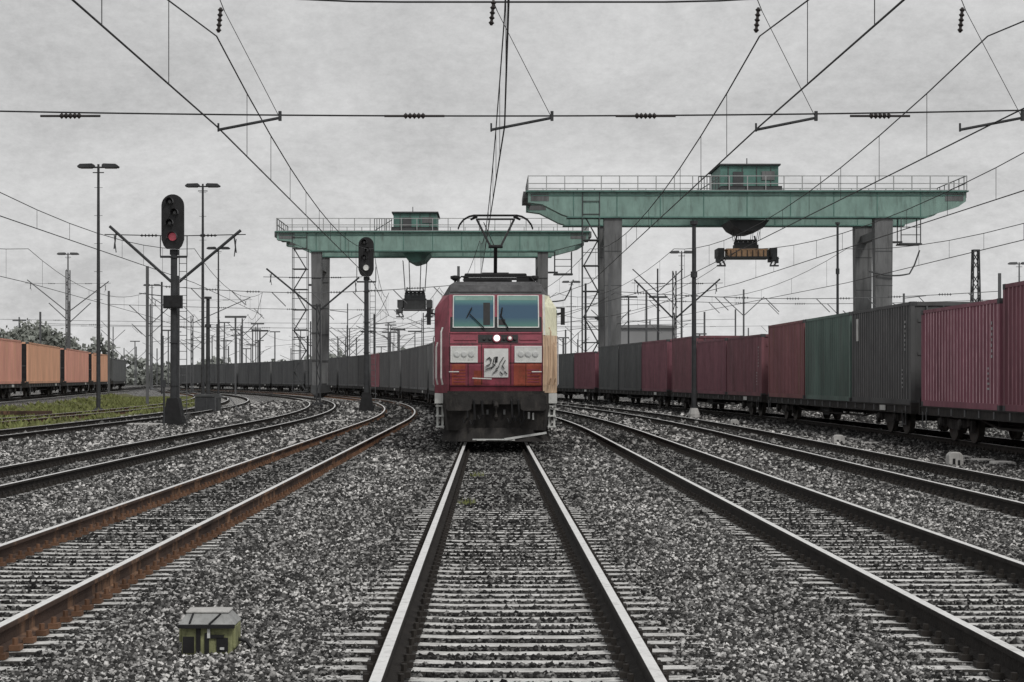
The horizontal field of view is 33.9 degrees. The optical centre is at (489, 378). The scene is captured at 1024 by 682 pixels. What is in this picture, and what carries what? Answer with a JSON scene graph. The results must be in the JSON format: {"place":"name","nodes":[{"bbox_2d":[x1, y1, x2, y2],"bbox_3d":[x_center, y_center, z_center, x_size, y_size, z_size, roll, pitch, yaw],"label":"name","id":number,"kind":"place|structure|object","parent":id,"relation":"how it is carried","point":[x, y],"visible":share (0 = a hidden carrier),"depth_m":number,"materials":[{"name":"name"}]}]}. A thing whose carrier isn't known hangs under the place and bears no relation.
{"place":"outdoors","nodes":[
{"label":"outdoors","id":0,"kind":"place"},
{"bbox_2d":[0,385,1023,681],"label":"ballast bed","id":1,"kind":"object","parent":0,"point":[142,393],"visible":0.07,"depth_m":17.48,"materials":[{"name":"grey gravel"}]},
{"bbox_2d":[0,325,37,342],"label":"tree","id":2,"kind":"object","parent":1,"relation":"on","point":[14,334],"visible":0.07,"depth_m":204.47,"materials":[{"name":"grey plant"}]},
{"bbox_2d":[6,318,64,347],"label":"tree","id":3,"kind":"object","parent":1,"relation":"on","point":[53,339],"visible":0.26,"depth_m":213.60,"materials":[{"name":"grey plant"}]},
{"bbox_2d":[27,269,108,391],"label":"overhead line mast","id":4,"kind":"object","parent":1,"relation":"on","point":[66,314],"visible":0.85,"depth_m":164.97,"materials":[{"name":"grey metal"}]},
{"bbox_2d":[0,386,158,402],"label":"railway track","id":5,"kind":"structure","parent":1,"relation":"on","point":[31,397],"depth_m":125.36,"materials":[{"name":"brown metal"}]},
{"bbox_2d":[0,383,22,398],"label":"container wagon","id":6,"kind":"object","parent":5,"relation":"on","point":[6,390],"visible":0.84,"depth_m":97.38,"materials":[{"name":"metal"}]},
{"bbox_2d":[0,338,21,383],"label":"shipping container","id":7,"kind":"object","parent":6,"relation":"on","point":[10,361],"visible":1,"depth_m":97.46,"materials":[{"name":"metal"}]},
{"bbox_2d":[16,378,60,396],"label":"container wagon","id":8,"kind":"object","parent":5,"relation":"on","point":[28,388],"visible":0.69,"depth_m":109.07,"materials":[{"name":"metal"}]},
{"bbox_2d":[22,342,59,382],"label":"shipping container","id":9,"kind":"object","parent":8,"relation":"on","point":[40,363],"visible":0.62,"depth_m":110.73,"materials":[{"name":"metal"}]},
{"bbox_2d":[36,378,88,393],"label":"container wagon","id":10,"kind":"object","parent":5,"relation":"on","point":[66,386],"visible":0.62,"depth_m":129.49,"materials":[{"name":"metal"}]},
{"bbox_2d":[60,348,88,382],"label":"shipping container","id":11,"kind":"object","parent":10,"relation":"on","point":[74,365],"visible":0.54,"depth_m":131.87,"materials":[{"name":"metal"}]},
{"bbox_2d":[71,378,107,391],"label":"container wagon","id":12,"kind":"object","parent":5,"relation":"on","point":[92,385],"visible":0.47,"depth_m":150.09,"materials":[{"name":"metal"}]},
{"bbox_2d":[89,352,107,381],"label":"shipping container","id":13,"kind":"object","parent":12,"relation":"on","point":[103,366],"visible":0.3,"depth_m":154.44,"materials":[{"name":"metal"}]},
{"bbox_2d":[93,378,126,389],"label":"container wagon","id":14,"kind":"object","parent":5,"relation":"on","point":[119,384],"visible":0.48,"depth_m":174.67,"materials":[{"name":"metal"}]},
{"bbox_2d":[110,359,125,380],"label":"shipping container","id":15,"kind":"object","parent":14,"relation":"on","point":[117,369],"visible":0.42,"depth_m":173.78,"materials":[{"name":"metal"}]},
{"bbox_2d":[0,393,194,429],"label":"grass verge","id":16,"kind":"object","parent":1,"relation":"on","point":[123,395],"depth_m":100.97,"materials":[{"name":"green plant"}]},
{"bbox_2d":[77,163,119,409],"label":"lamp mast","id":17,"kind":"object","parent":16,"relation":"on","point":[98,383],"visible":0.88,"depth_m":89.93,"materials":[{"name":"metal"}]},
{"bbox_2d":[204,296,211,393],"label":"overhead line mast","id":18,"kind":"object","parent":16,"relation":"on","point":[207,324],"visible":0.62,"depth_m":111.88,"materials":[{"name":"metal"}]},
{"bbox_2d":[0,390,200,423],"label":"railway track","id":19,"kind":"structure","parent":1,"relation":"on","point":[73,414],"depth_m":78.66,"materials":[{"name":"brown metal"}]},
{"bbox_2d":[0,390,254,442],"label":"railway track","id":20,"kind":"structure","parent":1,"relation":"on","point":[238,400],"depth_m":61.13,"materials":[{"name":"metal"}]},
{"bbox_2d":[139,282,162,393],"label":"horizon mast","id":21,"kind":"object","parent":1,"relation":"on","point":[161,295],"visible":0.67,"depth_m":191.74,"materials":[{"name":"metal"}]},
{"bbox_2d":[143,284,160,389],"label":"lamp mast","id":22,"kind":"object","parent":1,"relation":"on","point":[152,377],"visible":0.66,"depth_m":214.93,"materials":[{"name":"grey metal"}]},
{"bbox_2d":[0,389,336,502],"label":"railway track","id":23,"kind":"structure","parent":1,"relation":"on","point":[21,487],"depth_m":36.67,"materials":[{"name":"metal"}]},
{"bbox_2d":[160,194,187,424],"bbox_3d":[-11.837,-2.487,62.905,1.036,8.756,0.890,0,0,0],"label":"light signal","id":24,"kind":"object","parent":1,"relation":"on","point":[172,223],"visible":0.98,"depth_m":62.72,"materials":[{"name":"metal"}]},
{"bbox_2d":[104,225,245,420],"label":"overhead line mast","id":25,"kind":"object","parent":1,"relation":"on","point":[116,232],"visible":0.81,"depth_m":66.95,"materials":[{"name":"metal"}]},
{"bbox_2d":[0,192,261,346],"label":"overhead line","id":26,"kind":"object","parent":25,"relation":"hanging from","point":[133,261],"visible":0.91,"depth_m":61.34,"materials":[{"name":"metal"}]},
{"bbox_2d":[185,183,220,393],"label":"lamp mast","id":27,"kind":"object","parent":1,"relation":"on","point":[197,185],"visible":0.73,"depth_m":105.92,"materials":[{"name":"metal"}]},
{"bbox_2d":[193,394,221,411],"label":"equipment cabinet","id":28,"kind":"object","parent":1,"relation":"on","point":[203,402],"visible":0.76,"depth_m":85.67,"materials":[{"name":"metal"}]},
{"bbox_2d":[0,389,417,681],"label":"railway track","id":29,"kind":"structure","parent":1,"relation":"on","point":[21,630],"depth_m":17.29,"materials":[{"name":"metal"}]},
{"bbox_2d":[177,607,251,654],"bbox_3d":[-1.767,1.689,11.084,0.533,0.329,0.331,0,0,0],"label":"trackside box","id":30,"kind":"object","parent":1,"relation":"on","point":[203,630],"visible":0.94,"depth_m":10.96,"materials":[{"name":"green paint"}]},
{"bbox_2d":[207,247,229,393],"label":"lamp mast","id":31,"kind":"object","parent":1,"relation":"on","point":[218,352],"visible":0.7,"depth_m":157.93,"materials":[{"name":"metal"}]},
{"bbox_2d":[146,266,459,404],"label":"cross span","id":32,"kind":"object","parent":1,"relation":"on","point":[147,330],"visible":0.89,"depth_m":107.94,"materials":[{"name":"grey metal"}]},
{"bbox_2d":[0,248,246,346],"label":"overhead line","id":33,"kind":"object","parent":32,"relation":"hanging from","point":[103,294],"visible":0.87,"depth_m":88.36,"materials":[{"name":"metal"}]},
{"bbox_2d":[266,268,358,404],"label":"overhead line mast","id":34,"kind":"object","parent":1,"relation":"on","point":[319,331],"visible":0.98,"depth_m":107.94,"materials":[{"name":"metal"}]},
{"bbox_2d":[356,237,375,410],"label":"light signal","id":35,"kind":"object","parent":1,"relation":"on","point":[366,402],"visible":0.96,"depth_m":87.87,"materials":[{"name":"metal"}]},
{"bbox_2d":[39,312,704,391],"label":"cross span","id":36,"kind":"object","parent":1,"relation":"on","point":[40,323],"visible":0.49,"depth_m":171.98,"materials":[{"name":"grey metal"}]},
{"bbox_2d":[108,291,646,397],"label":"cross span","id":37,"kind":"object","parent":1,"relation":"on","point":[645,304],"visible":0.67,"depth_m":149.91,"materials":[{"name":"grey metal"}]},
{"bbox_2d":[274,207,591,397],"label":"gantry crane","id":38,"kind":"object","parent":1,"relation":"on","point":[417,238],"visible":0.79,"depth_m":149.45,"materials":[{"name":"teal paint"}]},
{"bbox_2d":[181,388,734,681],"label":"railway track","id":39,"kind":"structure","parent":1,"relation":"on","point":[631,652],"depth_m":12.66,"materials":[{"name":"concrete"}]},
{"bbox_2d":[205,383,249,388],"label":"container wagon","id":40,"kind":"object","parent":39,"relation":"on","point":[222,385],"visible":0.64,"depth_m":246.46,"materials":[{"name":"metal"}]},
{"bbox_2d":[225,363,237,382],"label":"shipping container","id":41,"kind":"object","parent":40,"relation":"on","point":[229,372],"visible":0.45,"depth_m":242.04,"materials":[{"name":"metal"}]},
{"bbox_2d":[238,383,285,389],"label":"container wagon","id":42,"kind":"object","parent":39,"relation":"on","point":[256,386],"visible":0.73,"depth_m":227.62,"materials":[{"name":"metal"}]},
{"bbox_2d":[248,362,258,383],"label":"shipping container","id":43,"kind":"object","parent":42,"relation":"on","point":[253,372],"visible":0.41,"depth_m":227.44,"materials":[{"name":"metal"}]},
{"bbox_2d":[261,362,271,383],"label":"shipping container","id":44,"kind":"object","parent":42,"relation":"on","point":[266,372],"visible":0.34,"depth_m":219.51,"materials":[{"name":"metal"}]},
{"bbox_2d":[272,384,307,390],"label":"container wagon","id":45,"kind":"object","parent":39,"relation":"on","point":[287,386],"visible":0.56,"depth_m":206.77,"materials":[{"name":"metal"}]},
{"bbox_2d":[272,361,281,383],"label":"shipping container","id":46,"kind":"object","parent":45,"relation":"on","point":[276,372],"visible":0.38,"depth_m":212.49,"materials":[{"name":"metal"}]},
{"bbox_2d":[282,360,291,383],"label":"shipping container","id":47,"kind":"object","parent":45,"relation":"on","point":[286,372],"visible":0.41,"depth_m":205.46,"materials":[{"name":"metal"}]},
{"bbox_2d":[293,360,305,384],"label":"shipping container","id":48,"kind":"object","parent":45,"relation":"on","point":[301,366],"visible":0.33,"depth_m":197.87,"materials":[{"name":"metal"}]},
{"bbox_2d":[305,385,353,393],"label":"container wagon","id":49,"kind":"object","parent":39,"relation":"on","point":[334,388],"visible":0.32,"depth_m":175.81,"materials":[{"name":"metal"}]},
{"bbox_2d":[329,357,338,384],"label":"shipping container","id":50,"kind":"object","parent":49,"relation":"on","point":[333,371],"visible":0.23,"depth_m":174.84,"materials":[{"name":"metal"}]},
{"bbox_2d":[338,385,388,395],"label":"container wagon","id":51,"kind":"object","parent":39,"relation":"on","point":[347,389],"visible":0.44,"depth_m":163.05,"materials":[{"name":"metal"}]},
{"bbox_2d":[339,356,347,385],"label":"shipping container","id":52,"kind":"object","parent":51,"relation":"on","point":[343,371],"visible":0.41,"depth_m":168.36,"materials":[{"name":"metal"}]},
{"bbox_2d":[348,355,357,385],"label":"shipping container","id":53,"kind":"object","parent":51,"relation":"on","point":[352,370],"visible":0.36,"depth_m":161.26,"materials":[{"name":"metal"}]},
{"bbox_2d":[358,354,370,385],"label":"shipping container","id":54,"kind":"object","parent":51,"relation":"on","point":[360,370],"visible":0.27,"depth_m":155.72,"materials":[{"name":"metal"}]},
{"bbox_2d":[370,386,422,398],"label":"container wagon","id":55,"kind":"object","parent":39,"relation":"on","point":[381,390],"visible":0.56,"depth_m":137.23,"materials":[{"name":"metal"}]},
{"bbox_2d":[371,353,379,386],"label":"shipping container","id":56,"kind":"object","parent":55,"relation":"on","point":[377,370],"visible":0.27,"depth_m":145.17,"materials":[{"name":"metal"}]},
{"bbox_2d":[379,352,388,386],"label":"shipping container","id":57,"kind":"object","parent":55,"relation":"on","point":[384,369],"visible":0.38,"depth_m":138.92,"materials":[{"name":"metal"}]},
{"bbox_2d":[389,350,400,387],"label":"shipping container","id":58,"kind":"object","parent":55,"relation":"on","point":[394,369],"visible":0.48,"depth_m":131.42,"materials":[{"name":"metal"}]},
{"bbox_2d":[401,388,432,403],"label":"container wagon","id":59,"kind":"object","parent":39,"relation":"on","point":[409,393],"visible":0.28,"depth_m":116.19,"materials":[{"name":"metal"}]},
{"bbox_2d":[401,348,408,388],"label":"shipping container","id":60,"kind":"object","parent":59,"relation":"on","point":[404,368],"visible":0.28,"depth_m":123.46,"materials":[{"name":"metal"}]},
{"bbox_2d":[409,346,417,388],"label":"shipping container","id":61,"kind":"object","parent":59,"relation":"on","point":[413,367],"visible":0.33,"depth_m":116.53,"materials":[{"name":"metal"}]},
{"bbox_2d":[418,344,428,389],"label":"shipping container","id":62,"kind":"object","parent":59,"relation":"on","point":[423,367],"visible":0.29,"depth_m":108.80,"materials":[{"name":"metal"}]},
{"bbox_2d":[428,389,434,400],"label":"container wagon","id":63,"kind":"object","parent":39,"relation":"on","point":[432,394],"visible":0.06,"depth_m":101.09,"materials":[{"name":"metal"}]},
{"bbox_2d":[429,341,434,390],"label":"shipping container","id":64,"kind":"object","parent":63,"relation":"on","point":[431,387],"visible":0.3,"depth_m":101.38,"materials":[{"name":"metal"}]},
{"bbox_2d":[427,214,564,442],"bbox_3d":[0.150,-1.285,48.735,3.340,5.821,18.930,0,0,0],"label":"electric locomotive","id":65,"kind":"object","parent":39,"relation":"on","point":[496,359],"visible":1,"depth_m":39.83,"materials":[{"name":"red paint"}]},
{"bbox_2d":[253,389,1023,681],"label":"railway track","id":66,"kind":"structure","parent":1,"relation":"on","point":[996,659],"depth_m":15.69,"materials":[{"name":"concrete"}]},
{"bbox_2d":[621,324,674,343],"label":"warehouse","id":67,"kind":"structure","parent":1,"relation":"on","point":[636,335],"depth_m":262.00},
{"bbox_2d":[273,389,1023,526],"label":"railway track","id":68,"kind":"structure","parent":1,"relation":"on","point":[1010,507],"depth_m":31.86,"materials":[{"name":"metal"}]},
{"bbox_2d":[306,389,1023,454],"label":"railway track","id":69,"kind":"structure","parent":1,"relation":"on","point":[992,447],"depth_m":53.51,"materials":[{"name":"brown metal"}]},
{"bbox_2d":[557,388,623,400],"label":"container wagon","id":70,"kind":"object","parent":69,"relation":"on","point":[588,393],"visible":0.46,"depth_m":119.73,"materials":[{"name":"metal"}]},
{"bbox_2d":[557,353,573,387],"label":"shipping container","id":71,"kind":"object","parent":70,"relation":"on","point":[566,370],"visible":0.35,"depth_m":125.15,"materials":[{"name":"metal"}]},
{"bbox_2d":[574,351,598,388],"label":"shipping container","id":72,"kind":"object","parent":70,"relation":"on","point":[586,370],"visible":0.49,"depth_m":118.24,"materials":[{"name":"metal"}]},
{"bbox_2d":[598,388,697,406],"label":"container wagon","id":73,"kind":"object","parent":69,"relation":"on","point":[660,397],"visible":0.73,"depth_m":102.07,"materials":[{"name":"metal"}]},
{"bbox_2d":[599,344,618,389],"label":"shipping container","id":74,"kind":"object","parent":73,"relation":"on","point":[608,367],"visible":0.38,"depth_m":110.24,"materials":[{"name":"metal"}]},
{"bbox_2d":[619,342,641,390],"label":"shipping container","id":75,"kind":"object","parent":73,"relation":"on","point":[630,366],"visible":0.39,"depth_m":103.07,"materials":[{"name":"metal"}]},
{"bbox_2d":[642,339,671,391],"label":"shipping container","id":76,"kind":"object","parent":73,"relation":"on","point":[657,365],"visible":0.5,"depth_m":95.28,"materials":[{"name":"metal"}]},
{"bbox_2d":[671,391,777,415],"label":"container wagon","id":77,"kind":"object","parent":69,"relation":"on","point":[752,403],"visible":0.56,"depth_m":77.29,"materials":[{"name":"metal"}]},
{"bbox_2d":[672,335,743,392],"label":"shipping container","id":78,"kind":"object","parent":77,"relation":"on","point":[682,364],"visible":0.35,"depth_m":87.86,"materials":[{"name":"metal"}]},
{"bbox_2d":[697,338,726,394],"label":"shipping container","id":79,"kind":"object","parent":77,"relation":"on","point":[711,366],"visible":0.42,"depth_m":80.29,"materials":[{"name":"metal"}]},
{"bbox_2d":[727,334,767,395],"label":"shipping container","id":80,"kind":"object","parent":77,"relation":"on","point":[747,365],"visible":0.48,"depth_m":72.48,"materials":[{"name":"metal"}]},
{"bbox_2d":[764,337,767,392],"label":"door","id":81,"kind":"structure","parent":80,"relation":"in","point":[765,338],"depth_m":69.91,"materials":[{"name":"red metal"}]},
{"bbox_2d":[767,395,967,433],"bbox_3d":[12.796,1.011,57.798,2.571,1.229,22.840,0,0,-1],"label":"container wagon","id":82,"kind":"object","parent":69,"relation":"on","point":[893,415],"visible":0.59,"depth_m":53.67,"materials":[{"name":"metal"}]},
{"bbox_2d":[768,320,804,398],"bbox_3d":[12.654,-0.698,65.034,2.448,2.900,7.030,0,0,-1],"label":"shipping container","id":83,"kind":"object","parent":82,"relation":"on","point":[786,360],"visible":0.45,"depth_m":64.70,"materials":[{"name":"metal"}]},
{"bbox_2d":[805,312,851,400],"bbox_3d":[12.796,-0.698,57.786,2.448,2.900,7.031,0,0,-1],"label":"shipping container","id":84,"kind":"object","parent":82,"relation":"on","point":[828,357],"visible":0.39,"depth_m":57.44,"materials":[{"name":"metal"}]},
{"bbox_2d":[852,301,972,404],"bbox_3d":[12.936,-0.698,50.537,2.452,2.900,7.030,0,0,-1],"label":"shipping container","id":85,"kind":"object","parent":82,"relation":"on","point":[886,354],"visible":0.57,"depth_m":49.45,"materials":[{"name":"metal"}]},
{"bbox_2d":[915,306,947,399],"bbox_3d":[12.455,-0.698,47.066,1.089,2.656,0.113,0,0,-1],"label":"door","id":86,"kind":"structure","parent":85,"relation":"in","point":[918,309],"depth_m":47.06,"materials":[{"name":"red metal"}]},
{"bbox_2d":[919,398,1023,442],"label":"container wagon","id":87,"kind":"object","parent":69,"relation":"on","point":[975,422],"visible":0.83,"depth_m":41.83,"materials":[{"name":"metal"}]},
{"bbox_2d":[921,298,1002,410],"bbox_3d":[12.950,-0.545,42.138,2.448,2.595,7.030,0,0,0],"label":"shipping container","id":88,"kind":"object","parent":87,"relation":"on","point":[961,355],"visible":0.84,"depth_m":41.62,"materials":[{"name":"metal"}]},
{"bbox_2d":[1003,281,1023,411],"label":"shipping container","id":89,"kind":"object","parent":87,"relation":"on","point":[1013,346],"visible":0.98,"depth_m":37.67,"materials":[{"name":"metal"}]},
{"bbox_2d":[635,271,720,402],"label":"overhead line mast","id":90,"kind":"object","parent":1,"relation":"on","point":[675,297],"visible":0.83,"depth_m":117.96,"materials":[{"name":"metal"}]},
{"bbox_2d":[385,223,1023,346],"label":"overhead line","id":91,"kind":"object","parent":90,"relation":"hanging from","point":[810,269],"visible":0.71,"depth_m":76.19,"materials":[{"name":"metal"}]},
{"bbox_2d":[688,221,699,417],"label":"overhead line mast","id":92,"kind":"object","parent":1,"relation":"on","point":[693,412],"visible":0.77,"depth_m":72.91,"materials":[{"name":"metal"}]},
{"bbox_2d":[522,158,968,399],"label":"gantry crane","id":93,"kind":"object","parent":1,"relation":"on","point":[734,199],"visible":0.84,"depth_m":129.45,"materials":[{"name":"teal paint"}]},
{"bbox_2d":[585,283,982,398],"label":"cross span","id":94,"kind":"object","parent":1,"relation":"on","point":[683,301],"visible":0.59,"depth_m":139.98,"materials":[{"name":"grey metal"}]},
{"bbox_2d":[608,273,1000,402],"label":"cross span","id":95,"kind":"object","parent":1,"relation":"on","point":[739,297],"visible":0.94,"depth_m":111.97,"materials":[{"name":"grey metal"}]},
{"bbox_2d":[347,152,1023,346],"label":"overhead line","id":96,"kind":"object","parent":95,"relation":"hanging from","point":[816,244],"visible":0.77,"depth_m":54.36,"materials":[{"name":"metal"}]},
{"bbox_2d":[835,222,839,313],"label":"overhead line mast","id":97,"kind":"object","parent":1,"relation":"on","point":[837,224],"visible":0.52,"depth_m":111.93,"materials":[{"name":"metal"}]},
{"bbox_2d":[970,249,980,301],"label":"overhead line mast","id":98,"kind":"object","parent":1,"relation":"on","point":[978,285],"visible":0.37,"depth_m":117.79,"materials":[{"name":"metal"}]},
{"bbox_2d":[0,0,1023,369],"label":"sky","id":99,"kind":"structure","parent":0,"point":[309,57],"materials":[{"name":"grey"}]},
{"label":"ground","id":100,"kind":"structure","parent":0,"visible":0},
{"bbox_2d":[80,333,404,386],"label":"distant woodland","id":101,"kind":"object","parent":100,"relation":"on","point":[141,371],"visible":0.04,"depth_m":467.76,"materials":[{"name":"green plant"}]},
{"bbox_3d":[-11.200,-3.971,28.000,0.794,11.938,0.794,0,0,0],"label":"overhead line mast","id":102,"kind":"object","parent":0,"visible":0},
{"bbox_2d":[0,0,1023,131],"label":"cross span","id":103,"kind":"object","parent":102,"relation":"attached to","point":[871,115],"visible":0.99,"depth_m":27.99,"materials":[{"name":"metal"}]},
{"bbox_2d":[72,0,388,346],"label":"overhead line","id":104,"kind":"object","parent":103,"relation":"hanging from","point":[125,46],"visible":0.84,"depth_m":30.39,"materials":[{"name":"metal"}]},
{"bbox_2d":[265,0,509,346],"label":"overhead line","id":105,"kind":"object","parent":103,"relation":"hanging from","point":[500,148],"visible":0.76,"depth_m":31.83,"materials":[{"name":"metal"}]},
{"bbox_2d":[298,0,904,346],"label":"overhead line","id":106,"kind":"object","parent":103,"relation":"hanging from","point":[849,47],"visible":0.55,"depth_m":29.68,"materials":[{"name":"metal"}]},
{"bbox_2d":[329,20,1023,346],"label":"overhead line","id":107,"kind":"object","parent":103,"relation":"hanging from","point":[821,182],"visible":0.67,"depth_m":39.25,"materials":[{"name":"metal"}]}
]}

